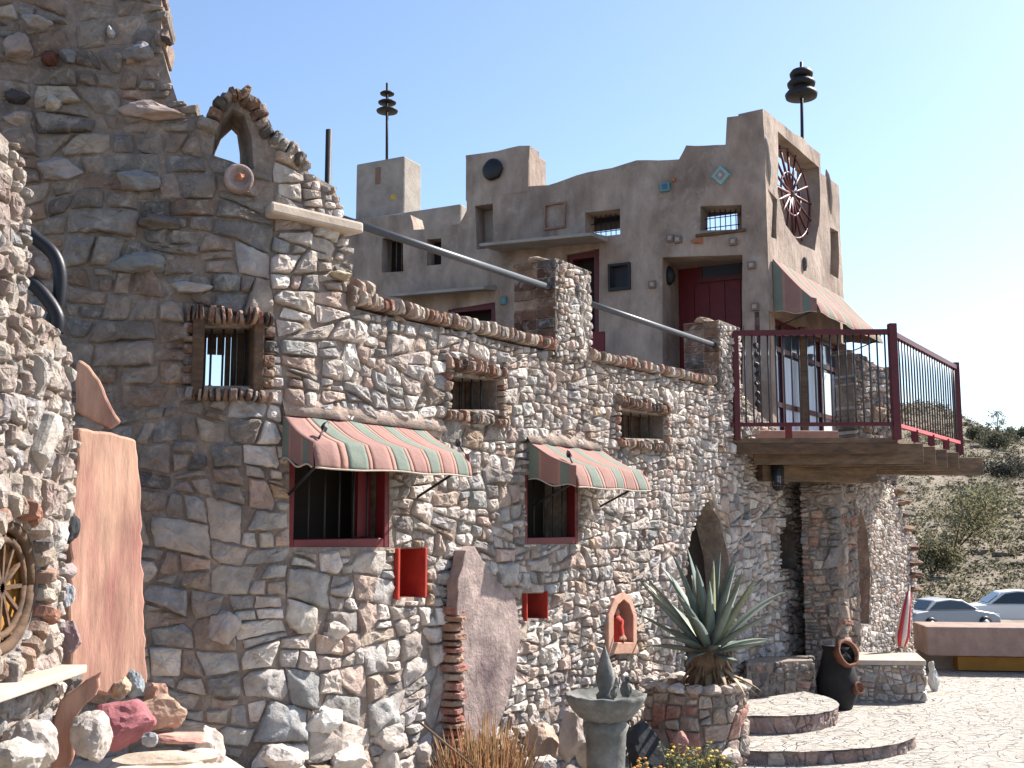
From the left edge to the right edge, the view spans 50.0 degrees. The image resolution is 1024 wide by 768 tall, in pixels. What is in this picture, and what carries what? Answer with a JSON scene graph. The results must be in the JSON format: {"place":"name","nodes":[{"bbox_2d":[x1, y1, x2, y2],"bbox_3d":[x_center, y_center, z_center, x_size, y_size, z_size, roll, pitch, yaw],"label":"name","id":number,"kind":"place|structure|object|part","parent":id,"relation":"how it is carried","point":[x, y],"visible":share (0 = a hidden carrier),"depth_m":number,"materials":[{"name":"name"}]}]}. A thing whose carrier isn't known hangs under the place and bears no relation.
{"place":"outdoors","nodes":[
{"label":"outdoors","id":0,"kind":"place"},
{"bbox_2d":[168,0,1023,430],"label":"sky","id":1,"kind":"structure","parent":0,"point":[916,116],"materials":[{"name":"blue"}]},
{"bbox_2d":[625,669,1023,767],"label":"patio","id":2,"kind":"structure","parent":0,"point":[966,719],"depth_m":9.71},
{"bbox_2d":[258,743,304,767],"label":"rock","id":3,"kind":"object","parent":2,"relation":"on","point":[281,755],"visible":1,"depth_m":5.16,"materials":[{"name":"white stone"}]},
{"bbox_2d":[330,743,367,767],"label":"rock","id":4,"kind":"object","parent":2,"relation":"on","point":[352,755],"visible":0.79,"depth_m":5.73,"materials":[{"name":"white stone"}]},
{"bbox_2d":[374,723,407,767],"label":"rock","id":5,"kind":"object","parent":2,"relation":"on","point":[391,739],"visible":0.75,"depth_m":6.02,"materials":[{"name":"white stone"}]},
{"bbox_2d":[414,740,431,767],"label":"rock","id":6,"kind":"object","parent":2,"relation":"on","point":[423,748],"visible":0.59,"depth_m":6.30,"materials":[{"name":"white stone"}]},
{"bbox_2d":[424,710,547,767],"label":"ornamental grass","id":7,"kind":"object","parent":2,"relation":"on","point":[487,755],"depth_m":6.24,"materials":[{"name":"brown plant"}]},
{"bbox_2d":[419,721,474,767],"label":"dry stalk","id":8,"kind":"object","parent":7,"relation":"on","point":[444,742],"visible":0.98,"depth_m":6.09,"materials":[{"name":"brown plant"}]},
{"bbox_2d":[525,721,558,760],"bbox_3d":[0.201,2.434,7.042,0.303,0.533,0.271,0,-7,0],"label":"rock","id":9,"kind":"object","parent":2,"relation":"on","point":[544,731],"visible":0.69,"depth_m":7.01,"materials":[{"name":"beige stone"}]},
{"bbox_2d":[533,755,556,767],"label":"rock","id":10,"kind":"object","parent":2,"relation":"on","point":[550,762],"visible":0.9,"depth_m":6.72,"materials":[{"name":"white stone"}]},
{"bbox_2d":[558,706,585,767],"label":"rock","id":11,"kind":"object","parent":2,"relation":"on","point":[571,738],"visible":0.87,"depth_m":6.91,"materials":[{"name":"beige stone"}]},
{"bbox_2d":[565,646,646,767],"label":"fountain","id":12,"kind":"object","parent":2,"relation":"on","point":[605,709],"visible":1,"depth_m":6.48,"materials":[{"name":"grey stone"}]},
{"bbox_2d":[576,742,586,767],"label":"rock","id":13,"kind":"object","parent":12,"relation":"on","point":[581,757],"visible":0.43,"depth_m":6.64,"materials":[{"name":"beige stone"}]},
{"bbox_2d":[627,757,661,767],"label":"flower bush","id":14,"kind":"object","parent":2,"relation":"on","point":[639,765],"visible":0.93,"depth_m":6.99,"materials":[{"name":"plant"}]},
{"bbox_2d":[626,721,670,767],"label":"rock","id":15,"kind":"object","parent":2,"relation":"on","point":[642,739],"visible":0.84,"depth_m":7.41,"materials":[{"name":"grey stone"}]},
{"bbox_2d":[657,740,714,767],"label":"flower bush","id":16,"kind":"object","parent":2,"relation":"on","point":[686,765],"visible":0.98,"depth_m":7.21,"materials":[{"name":"yellow plant"}]},
{"bbox_2d":[673,731,688,759],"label":"rock","id":17,"kind":"object","parent":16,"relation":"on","point":[680,737],"visible":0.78,"depth_m":7.33,"materials":[{"name":"pink stone"}]},
{"bbox_2d":[639,671,751,767],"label":"planter","id":18,"kind":"object","parent":2,"relation":"on","point":[699,715],"visible":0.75,"depth_m":7.89,"materials":[{"name":"stone"}]},
{"bbox_2d":[633,551,787,694],"bbox_3d":[1.508,1.835,8.153,1.184,1.201,1.204,0,-7,0],"label":"agave","id":19,"kind":"object","parent":18,"relation":"in","point":[709,636],"visible":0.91,"depth_m":8.06,"materials":[{"name":"green plant"}]},
{"bbox_2d":[698,748,734,767],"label":"flower bush","id":20,"kind":"object","parent":2,"relation":"on","point":[717,763],"visible":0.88,"depth_m":7.27,"materials":[{"name":"yellow plant"}]},
{"bbox_2d":[721,748,740,761],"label":"rock","id":21,"kind":"object","parent":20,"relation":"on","point":[728,754],"visible":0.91,"depth_m":7.30,"materials":[{"name":"white stone"}]},
{"bbox_2d":[743,655,815,699],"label":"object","id":22,"kind":"object","parent":2,"relation":"on","point":[768,676],"visible":0.58,"depth_m":10.23,"materials":[{"name":"stone"}]},
{"bbox_2d":[799,483,862,694],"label":"stone pillar","id":23,"kind":"structure","parent":2,"relation":"on","point":[830,568],"depth_m":11.35,"materials":[{"name":"grey stone"}]},
{"bbox_2d":[745,691,917,764],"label":"curved steps","id":24,"kind":"structure","parent":2,"relation":"on","point":[803,728],"depth_m":8.65,"materials":[{"name":"stone"}]},
{"bbox_2d":[816,639,863,710],"bbox_3d":[3.107,2.765,10.469,0.406,0.672,0.429,0,-7,0],"label":"chiminea","id":25,"kind":"object","parent":2,"relation":"on","point":[837,679],"visible":0.89,"depth_m":10.34,"materials":[{"name":"ceramic"}]},
{"bbox_2d":[800,480,923,652],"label":"end wall","id":26,"kind":"structure","parent":2,"relation":"on","point":[888,560],"depth_m":13.27,"materials":[{"name":"stone"}]},
{"bbox_2d":[831,350,898,487],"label":"stone parapet","id":27,"kind":"structure","parent":26,"relation":"on","point":[864,431],"depth_m":14.43,"materials":[{"name":"grey stone"}]},
{"bbox_2d":[854,652,927,702],"bbox_3d":[3.792,2.992,11.159,0.837,0.438,0.724,-1,-7,5],"label":"stone bench","id":28,"kind":"object","parent":2,"relation":"on","point":[885,677],"visible":0.69,"depth_m":10.84,"materials":[{"name":"stone"}]},
{"bbox_2d":[895,585,910,652],"bbox_3d":[4.159,2.691,11.658,0.176,1.086,0.152,3,-8,-22],"label":"folded parasol","id":29,"kind":"object","parent":2,"relation":"on","point":[902,633],"visible":0.98,"depth_m":11.63,"materials":[{"name":"fabric"}]},
{"bbox_2d":[927,661,938,690],"bbox_3d":[4.431,3.078,11.553,0.117,0.323,0.106,7,-10,-42],"label":"figurine","id":30,"kind":"object","parent":2,"relation":"on","point":[933,681],"visible":1,"depth_m":11.52,"materials":[{"name":"grey stone"}]},
{"bbox_2d":[913,622,1023,670],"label":"wall","id":31,"kind":"structure","parent":2,"relation":"on","point":[991,646],"depth_m":13.00,"materials":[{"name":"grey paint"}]},
{"bbox_2d":[897,403,1023,652],"bbox_3d":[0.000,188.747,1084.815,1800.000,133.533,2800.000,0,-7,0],"label":"ground","id":32,"kind":"structure","parent":0,"point":[937,480],"depth_m":91.06,"materials":[{"name":"beige soil"}]},
{"bbox_2d":[0,133,86,767],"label":"stone pier","id":33,"kind":"structure","parent":32,"relation":"on","point":[38,443],"depth_m":3.98,"materials":[{"name":"stone"}]},
{"bbox_2d":[0,522,34,655],"label":"wagon wheel","id":34,"kind":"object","parent":33,"relation":"in","point":[17,565],"depth_m":3.96,"materials":[{"name":"brown wood"}]},
{"bbox_2d":[0,736,44,767],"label":"rock","id":35,"kind":"object","parent":33,"relation":"on","point":[17,752],"visible":1,"depth_m":3.54,"materials":[{"name":"white stone"}]},
{"bbox_2d":[2,719,58,767],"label":"rock","id":36,"kind":"object","parent":33,"relation":"attached to","point":[43,733],"visible":0.69,"depth_m":3.73,"materials":[{"name":"grey stone"}]},
{"bbox_2d":[28,224,67,333],"bbox_3d":[-2.077,-0.476,4.824,0.267,0.526,0.110,0,-7,0],"label":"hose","id":37,"kind":"object","parent":33,"relation":"attached to","point":[54,303],"visible":0.76,"depth_m":4.82,"materials":[{"name":"grey metal"}]},
{"bbox_2d":[51,671,102,767],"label":"flagstone","id":38,"kind":"object","parent":33,"relation":"on","point":[74,702],"visible":0.72,"depth_m":4.21,"materials":[{"name":"brown stone"}]},
{"bbox_2d":[64,756,243,767],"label":"rock bed","id":39,"kind":"object","parent":32,"relation":"on","point":[110,763],"visible":0.39,"depth_m":5.09,"materials":[{"name":"white stone"}]},
{"bbox_2d":[63,674,82,692],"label":"rock","id":40,"kind":"object","parent":39,"relation":"on","point":[72,683],"visible":0.24,"depth_m":4.40,"materials":[{"name":"grey stone"}]},
{"bbox_2d":[59,621,81,660],"bbox_3d":[-1.819,1.054,4.503,0.102,0.162,0.070,0,-7,0],"label":"rock","id":41,"kind":"object","parent":40,"relation":"on","point":[72,642],"visible":0.73,"depth_m":4.48,"materials":[{"name":"stone"}]},
{"bbox_2d":[60,583,75,607],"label":"rock","id":42,"kind":"object","parent":41,"relation":"on","point":[69,598],"visible":0.71,"depth_m":4.50,"materials":[{"name":"grey stone"}]},
{"bbox_2d":[61,563,76,579],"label":"rock","id":43,"kind":"object","parent":42,"relation":"on","point":[71,568],"visible":0.68,"depth_m":4.53,"materials":[{"name":"beige stone"}]},
{"bbox_2d":[67,513,80,543],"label":"rock","id":44,"kind":"object","parent":43,"relation":"on","point":[74,527],"visible":0.31,"depth_m":4.54,"materials":[{"name":"grey stone"}]},
{"bbox_2d":[69,710,112,762],"bbox_3d":[-1.598,1.340,4.160,0.139,0.195,0.158,0,-7,0],"label":"rock","id":45,"kind":"object","parent":39,"relation":"on","point":[91,736],"visible":1,"depth_m":4.11,"materials":[{"name":"grey stone"}]},
{"bbox_2d":[95,699,156,750],"bbox_3d":[-1.583,1.367,4.421,0.296,0.198,0.250,0,-7,0],"label":"rock","id":46,"kind":"object","parent":39,"relation":"on","point":[133,721],"visible":0.6,"depth_m":4.35,"materials":[{"name":"red stone"}]},
{"bbox_2d":[109,676,131,699],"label":"rock","id":47,"kind":"object","parent":46,"relation":"on","point":[121,688],"visible":0.8,"depth_m":4.72,"materials":[{"name":"beige stone"}]},
{"bbox_2d":[62,428,146,694],"bbox_3d":[-1.755,0.772,4.776,0.050,1.136,0.441,-5,-9,32],"label":"flagstone","id":48,"kind":"object","parent":47,"relation":"on","point":[104,610],"visible":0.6,"depth_m":4.74,"materials":[{"name":"stone"}]},
{"bbox_2d":[75,361,119,428],"bbox_3d":[-1.821,0.049,4.831,0.193,0.294,0.050,3,-8,-25],"label":"flagstone","id":49,"kind":"object","parent":48,"relation":"on","point":[92,403],"visible":0.98,"depth_m":4.80,"materials":[{"name":"stone"}]},
{"bbox_2d":[127,669,144,698],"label":"rock","id":50,"kind":"object","parent":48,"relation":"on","point":[136,680],"visible":0.75,"depth_m":4.79,"materials":[{"name":"grey stone"}]},
{"bbox_2d":[141,732,157,746],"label":"rock","id":51,"kind":"object","parent":39,"relation":"on","point":[149,739],"visible":1,"depth_m":4.34,"materials":[{"name":"grey stone"}]},
{"bbox_2d":[144,683,168,700],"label":"rock","id":52,"kind":"object","parent":39,"relation":"on","point":[153,690],"visible":0.62,"depth_m":4.83,"materials":[{"name":"brown stone"}]},
{"bbox_2d":[112,750,216,765],"bbox_3d":[-1.331,1.433,4.208,0.392,0.041,0.183,0,-7,0],"label":"flat stone","id":53,"kind":"object","parent":39,"relation":"on","point":[164,758],"visible":1,"depth_m":4.17,"materials":[{"name":"beige stone"}]},
{"bbox_2d":[155,732,207,743],"bbox_3d":[-1.384,1.474,4.568,0.258,0.039,0.189,0,-7,0],"label":"flat stone","id":54,"kind":"object","parent":39,"relation":"on","point":[183,737],"visible":0.89,"depth_m":4.51,"materials":[{"name":"pink stone"}]},
{"bbox_2d":[144,694,187,731],"bbox_3d":[-1.478,1.382,4.631,0.194,0.156,0.142,4,-9,-31],"label":"rock","id":55,"kind":"object","parent":54,"relation":"on","point":[167,711],"visible":0.72,"depth_m":4.58,"materials":[{"name":"brown stone"}]},
{"bbox_2d":[184,748,219,756],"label":"flat stone","id":56,"kind":"object","parent":39,"relation":"on","point":[212,752],"visible":0.41,"depth_m":4.44,"materials":[{"name":"beige stone"}]},
{"bbox_2d":[195,725,225,763],"bbox_3d":[-1.339,1.603,4.877,0.120,0.166,0.120,0,-7,0],"label":"rock","id":57,"kind":"object","parent":39,"relation":"on","point":[215,738],"visible":0.62,"depth_m":4.87,"materials":[{"name":"beige stone"}]},
{"bbox_2d":[0,0,805,767],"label":"stone house","id":58,"kind":"structure","parent":32,"relation":"on","point":[318,618],"depth_m":5.91,"materials":[{"name":"beige stone"}]},
{"bbox_2d":[181,304,274,402],"bbox_3d":[-1.466,-0.147,5.666,0.460,0.492,0.339,3,-8,-19],"label":"window","id":59,"kind":"structure","parent":58,"relation":"in","point":[234,345],"depth_m":5.61,"materials":[{"name":"stone"}]},
{"bbox_2d":[325,129,331,184],"bbox_3d":[-1.247,-0.696,7.348,0.042,2.087,0.044,0,-7,0],"label":"pole","id":60,"kind":"object","parent":58,"relation":"on","point":[328,150],"visible":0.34,"depth_m":7.44,"materials":[{"name":"metal"}]},
{"bbox_2d":[289,457,388,546],"bbox_3d":[-1.045,0.617,6.061,0.302,0.571,0.761,-5,-9,36],"label":"window","id":61,"kind":"structure","parent":58,"relation":"in","point":[321,510],"depth_m":6.21,"materials":[{"name":"red paint"}]},
{"bbox_2d":[281,415,471,498],"bbox_3d":[-0.696,0.404,5.947,0.414,0.416,1.285,-5,-9,36],"label":"awning","id":62,"kind":"object","parent":58,"relation":"attached to","point":[333,444],"visible":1,"depth_m":5.73,"materials":[{"name":"fabric"}]},
{"bbox_2d":[441,354,509,427],"bbox_3d":[-0.301,0.058,7.068,0.333,0.417,0.677,-5,-9,33],"label":"window","id":63,"kind":"structure","parent":58,"relation":"in","point":[459,396],"depth_m":7.03,"materials":[{"name":"stone"}]},
{"bbox_2d":[525,475,577,543],"bbox_3d":[0.159,0.889,7.817,0.297,0.502,0.717,-5,-9,33],"label":"window","id":64,"kind":"structure","parent":58,"relation":"in","point":[535,489],"depth_m":8.01,"materials":[{"name":"red paint"}]},
{"bbox_2d":[528,443,650,506],"bbox_3d":[0.561,0.653,7.759,0.428,0.441,1.030,-5,-9,33],"label":"awning","id":65,"kind":"object","parent":58,"relation":"attached to","point":[572,466],"visible":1,"depth_m":7.48,"materials":[{"name":"fabric"}]},
{"bbox_2d":[614,609,626,642],"bbox_3d":[0.809,1.852,8.410,0.131,0.259,0.125,0,-7,0],"label":"statuette","id":66,"kind":"object","parent":58,"relation":"in","point":[619,635],"visible":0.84,"depth_m":8.37,"materials":[{"name":"red ceramic"}]},
{"bbox_2d":[612,395,675,452],"bbox_3d":[1.003,0.338,9.004,0.332,0.416,0.984,-5,-9,33],"label":"window","id":67,"kind":"structure","parent":58,"relation":"in","point":[629,426],"depth_m":8.99,"materials":[{"name":"stone"}]},
{"bbox_2d":[684,521,706,675],"bbox_3d":[1.530,2.022,9.969,0.050,1.912,1.082,-5,-9,33],"label":"door","id":68,"kind":"structure","parent":58,"relation":"in","point":[695,550],"depth_m":10.25,"materials":[{"name":"brown wood"}]},
{"bbox_2d":[236,109,844,641],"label":"stucco house","id":69,"kind":"structure","parent":32,"relation":"on","point":[520,211],"depth_m":13.85,"materials":[{"name":"paint"}]},
{"bbox_2d":[376,83,397,159],"bbox_3d":[-2.173,-4.325,19.053,0.380,1.874,0.380,0,-7,0],"label":"pagoda lamp","id":70,"kind":"object","parent":69,"relation":"attached to","point":[386,109],"visible":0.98,"depth_m":19.06,"materials":[{"name":"metal"}]},
{"bbox_2d":[392,242,402,271],"bbox_3d":[-1.542,-1.766,15.442,0.357,0.513,0.020,-4,-8,27],"label":"window","id":71,"kind":"structure","parent":69,"relation":"in","point":[393,243],"depth_m":15.47,"materials":[{"name":"glass"}]},
{"bbox_2d":[434,242,440,264],"bbox_3d":[-0.966,-1.773,15.100,0.227,0.373,0.020,-4,-8,27],"label":"window","id":72,"kind":"structure","parent":69,"relation":"in","point":[437,258],"depth_m":15.12,"materials":[{"name":"glass"}]},
{"bbox_2d":[449,303,495,321],"bbox_3d":[-0.465,-0.086,14.563,0.723,1.914,0.250,-4,-8,27],"label":"door","id":73,"kind":"structure","parent":69,"relation":"in","point":[486,312],"depth_m":14.65,"materials":[{"name":"paint"}]},
{"bbox_2d":[567,250,598,331],"bbox_3d":[0.957,-0.428,13.883,0.475,2.510,0.230,-4,-8,27],"label":"door","id":74,"kind":"structure","parent":69,"relation":"in","point":[589,261],"depth_m":13.96,"materials":[{"name":"paint"}]},
{"bbox_2d":[608,262,630,291],"bbox_3d":[1.334,-1.327,13.608,0.290,0.341,0.055,-4,-8,27],"label":"window frame","id":75,"kind":"structure","parent":69,"relation":"in","point":[628,264],"depth_m":13.59,"materials":[{"name":"metal"}]},
{"bbox_2d":[612,266,627,287],"bbox_3d":[1.365,-1.320,13.668,0.250,0.301,0.020,-4,-8,27],"label":"window","id":76,"kind":"structure","parent":69,"relation":"in","point":[619,274],"depth_m":13.67,"materials":[{"name":"glass"}]},
{"bbox_2d":[666,266,675,284],"bbox_3d":[1.941,-1.338,13.531,0.150,0.240,0.150,0,-7,0],"label":"wall lamp","id":77,"kind":"object","parent":69,"relation":"attached to","point":[670,276],"visible":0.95,"depth_m":13.48,"materials":[{"name":"metal"}]},
{"bbox_2d":[678,262,742,390],"bbox_3d":[2.588,-0.383,13.675,1.031,2.482,0.080,-4,-8,27],"label":"door","id":78,"kind":"structure","parent":69,"relation":"in","point":[712,292],"depth_m":13.79,"materials":[{"name":"red paint"}]},
{"bbox_2d":[743,312,836,430],"bbox_3d":[3.596,0.145,13.893,0.200,1.660,2.915,-5,-9,33],"label":"french door","id":79,"kind":"structure","parent":69,"relation":"in","point":[788,391],"depth_m":14.02,"materials":[{"name":"red paint"}]},
{"bbox_2d":[785,61,817,138],"bbox_3d":[4.235,-3.862,16.020,0.470,1.753,0.470,0,-7,0],"label":"roof finial","id":80,"kind":"object","parent":69,"relation":"on","point":[801,85],"visible":1,"depth_m":15.98,"materials":[{"name":"metal"}]},
{"bbox_2d":[772,259,882,351],"bbox_3d":[4.005,-0.939,13.742,0.565,0.820,2.647,-5,-9,33],"label":"awning","id":81,"kind":"object","parent":69,"relation":"attached to","point":[795,292],"visible":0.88,"depth_m":12.87,"materials":[{"name":"fabric"}]},
{"bbox_2d":[731,323,983,482],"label":"balcony","id":82,"kind":"structure","parent":69,"relation":"attached to","point":[819,456],"depth_m":10.59,"materials":[{"name":"red paint"}]},
{"bbox_2d":[753,336,759,408],"bbox_3d":[2.389,-0.138,10.725,0.062,0.760,0.043,0,-7,0],"label":"wind chime","id":83,"kind":"object","parent":82,"relation":"hanging from","point":[756,374],"visible":0.98,"depth_m":10.71,"materials":[{"name":"metal"}]},
{"bbox_2d":[770,465,783,490],"bbox_3d":[2.631,0.840,10.882,0.129,0.442,0.129,3,-8,-22],"label":"hanging lantern","id":84,"kind":"object","parent":82,"relation":"hanging from","point":[776,476],"visible":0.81,"depth_m":10.84,"materials":[{"name":"metal"}]},
{"bbox_2d":[916,536,967,575],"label":"desert bush","id":85,"kind":"object","parent":32,"relation":"on","point":[943,554],"visible":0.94,"depth_m":70.05,"materials":[{"name":"green plant"}]},
{"bbox_2d":[912,597,1000,622],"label":"parked car","id":86,"kind":"object","parent":32,"relation":"on","point":[933,609],"visible":0.52,"depth_m":48.36,"materials":[{"name":"silver metal"}]},
{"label":"rear window","id":87,"kind":"part","parent":86,"relation":"part of","materials":[{"name":"blue glass"}]},
{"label":"side window","id":88,"kind":"part","parent":86,"relation":"part of","materials":[{"name":"black glass"}]},
{"bbox_2d":[897,398,1023,602],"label":"scrub","id":89,"kind":"object","parent":32,"relation":"on","point":[1012,550],"visible":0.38,"depth_m":82.14,"materials":[{"name":"green plant"}]},
{"bbox_2d":[898,404,1023,597],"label":"hillside stones","id":90,"kind":"object","parent":32,"relation":"on","point":[999,552],"visible":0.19,"depth_m":81.53,"materials":[{"name":"grey stone"}]},
{"bbox_2d":[906,475,1023,551],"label":"desert bush","id":91,"kind":"object","parent":32,"relation":"on","point":[972,529],"visible":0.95,"depth_m":76.40,"materials":[{"name":"green plant"}]},
{"bbox_2d":[964,426,990,440],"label":"desert bush","id":92,"kind":"object","parent":32,"relation":"on","point":[972,432],"visible":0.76,"depth_m":125.59,"materials":[{"name":"green plant"}]},
{"bbox_2d":[951,476,1018,521],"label":"desert bush","id":93,"kind":"object","parent":32,"relation":"on","point":[982,494],"visible":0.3,"depth_m":87.07,"materials":[{"name":"green plant"}]},
{"bbox_2d":[973,426,1017,447],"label":"desert bush","id":94,"kind":"object","parent":32,"relation":"on","point":[1003,438],"visible":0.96,"depth_m":119.80,"materials":[{"name":"green plant"}]},
{"bbox_2d":[986,409,1006,430],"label":"thin tree","id":95,"kind":"object","parent":32,"relation":"on","point":[997,422],"visible":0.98,"depth_m":140.67,"materials":[{"name":"green plant"}]},
{"bbox_2d":[982,452,1023,476],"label":"desert bush","id":96,"kind":"object","parent":32,"relation":"on","point":[1006,468],"visible":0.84,"depth_m":105.87,"materials":[{"name":"green plant"}]},
{"bbox_2d":[1004,426,1023,439],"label":"desert bush","id":97,"kind":"object","parent":32,"relation":"on","point":[1020,432],"visible":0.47,"depth_m":138.61,"materials":[{"name":"green plant"}]},
{"bbox_2d":[1000,620,1015,622],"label":"parking ground","id":98,"kind":"structure","parent":0,"point":[1006,621],"depth_m":53.38,"materials":[{"name":"beige concrete"}]},
{"bbox_2d":[969,589,1023,619],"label":"parked car","id":99,"kind":"object","parent":98,"relation":"on","point":[1006,604],"visible":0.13,"depth_m":49.91,"materials":[{"name":"white paint"}]},
{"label":"side window","id":100,"kind":"part","parent":99,"relation":"part of","materials":[{"name":"black glass"}]}
]}

